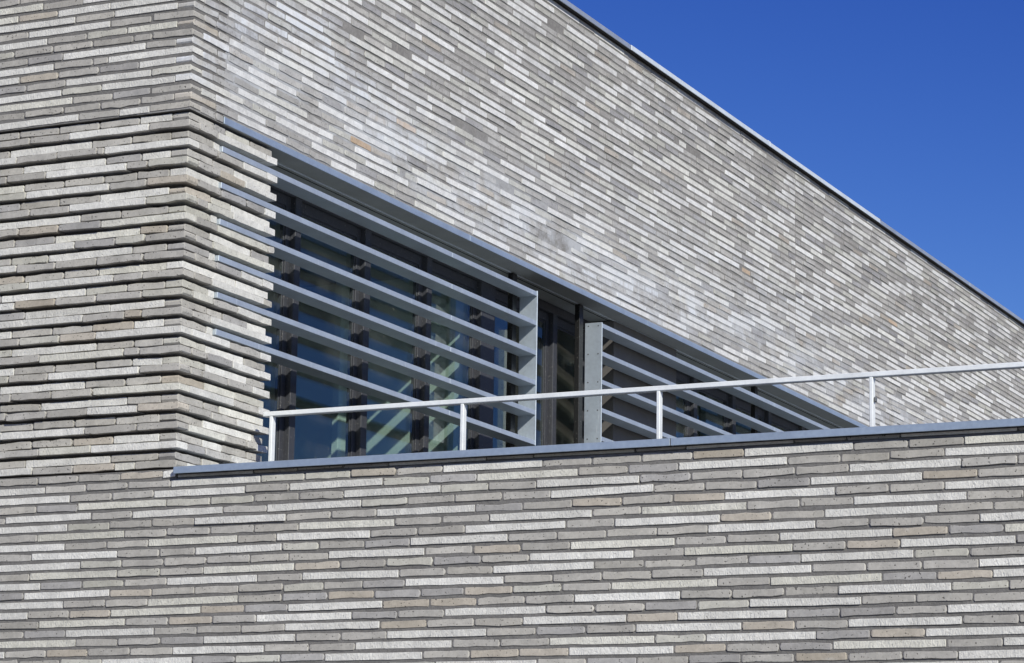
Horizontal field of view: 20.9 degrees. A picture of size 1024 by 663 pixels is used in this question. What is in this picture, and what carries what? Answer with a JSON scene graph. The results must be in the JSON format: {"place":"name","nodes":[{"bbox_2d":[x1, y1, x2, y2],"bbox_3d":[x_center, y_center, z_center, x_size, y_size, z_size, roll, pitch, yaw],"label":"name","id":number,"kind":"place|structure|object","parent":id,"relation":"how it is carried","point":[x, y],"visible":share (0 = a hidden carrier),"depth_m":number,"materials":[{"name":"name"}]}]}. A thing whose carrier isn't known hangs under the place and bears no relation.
{"place":"outdoors","nodes":[
{"label":"outdoors","id":0,"kind":"place"},
{"bbox_2d":[567,0,1023,319],"label":"sky","id":1,"kind":"structure","parent":0,"point":[912,110],"materials":[{"name":"blue"}]},
{"label":"ground","id":2,"kind":"structure","parent":0,"visible":0},
{"bbox_2d":[0,0,1023,487],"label":"brick building","id":3,"kind":"structure","parent":2,"relation":"on","point":[562,158],"depth_m":16.61,"materials":[{"name":"brick"}]},
{"bbox_2d":[267,189,290,460],"bbox_3d":[-1.434,0.059,14.949,0.033,1.790,0.812,-4,-12,25],"label":"window","id":4,"kind":"structure","parent":3,"relation":"in","point":[282,201],"depth_m":15.28,"materials":[{"name":"black glass"}]},
{"bbox_2d":[302,203,360,456],"bbox_3d":[-1.071,0.213,15.700,0.033,1.790,0.752,-4,-12,25],"label":"window","id":5,"kind":"structure","parent":3,"relation":"in","point":[311,214],"depth_m":15.97,"materials":[{"name":"black glass"}]},
{"bbox_2d":[212,146,537,447],"bbox_3d":[-0.741,0.212,15.731,0.162,1.872,3.834,-4,-12,25],"label":"louvre screen","id":6,"kind":"object","parent":3,"relation":"attached to","point":[525,320],"visible":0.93,"depth_m":15.85,"materials":[{"name":"metal"}]},
{"bbox_2d":[371,235,422,452],"bbox_3d":[-0.725,0.361,16.416,0.033,1.790,0.722,-4,-12,25],"label":"window","id":7,"kind":"structure","parent":3,"relation":"in","point":[385,247],"depth_m":16.70,"materials":[{"name":"black glass"}]},
{"bbox_2d":[432,262,476,449],"bbox_3d":[-0.395,0.501,17.097,0.033,1.790,0.686,-4,-12,25],"label":"window","id":8,"kind":"structure","parent":3,"relation":"in","point":[439,271],"depth_m":17.39,"materials":[{"name":"black glass"}]},
{"bbox_2d":[495,290,548,445],"bbox_3d":[0.030,0.681,17.975,0.033,1.790,0.895,-4,-12,25],"label":"window","id":9,"kind":"structure","parent":3,"relation":"in","point":[501,299],"depth_m":18.40,"materials":[{"name":"black glass"}]},
{"bbox_2d":[557,318,584,442],"bbox_3d":[0.364,0.823,18.667,0.033,1.790,0.538,-4,-12,25],"label":"window","id":10,"kind":"structure","parent":3,"relation":"in","point":[567,328],"depth_m":18.90,"materials":[{"name":"black glass"}]},
{"bbox_2d":[676,372,689,436],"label":"window","id":11,"kind":"structure","parent":3,"relation":"in","point":[680,378],"depth_m":20.68,"materials":[{"name":"black glass"}]},
{"bbox_2d":[573,304,829,443],"bbox_3d":[1.817,1.299,21.018,0.162,1.872,6.252,-4,-12,25],"label":"louvre screen","id":12,"kind":"object","parent":3,"relation":"attached to","point":[595,412],"visible":0.42,"depth_m":19.04,"materials":[{"name":"metal"}]},
{"bbox_2d":[697,381,728,431],"bbox_3d":[1.497,1.305,21.009,0.033,1.790,0.742,-4,-12,25],"label":"window","id":13,"kind":"structure","parent":3,"relation":"in","point":[715,394],"depth_m":21.36,"materials":[{"name":"black glass"}]},
{"bbox_2d":[736,399,764,432],"bbox_3d":[1.843,1.452,21.724,0.033,1.790,0.734,-4,-12,25],"label":"window","id":14,"kind":"structure","parent":3,"relation":"in","point":[742,406],"depth_m":21.87,"materials":[{"name":"black glass"}]},
{"bbox_2d":[771,414,798,430],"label":"window","id":15,"kind":"structure","parent":3,"relation":"in","point":[778,422],"depth_m":22.60,"materials":[{"name":"black glass"}]},
{"bbox_2d":[0,418,1023,662],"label":"terrace wall","id":16,"kind":"structure","parent":2,"relation":"on","point":[888,544],"depth_m":12.59,"materials":[{"name":"brick"}]},
{"bbox_2d":[263,362,1023,460],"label":"terrace railing","id":17,"kind":"object","parent":16,"relation":"on","point":[464,403],"visible":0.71,"depth_m":13.25,"materials":[{"name":"metal"}]}
]}

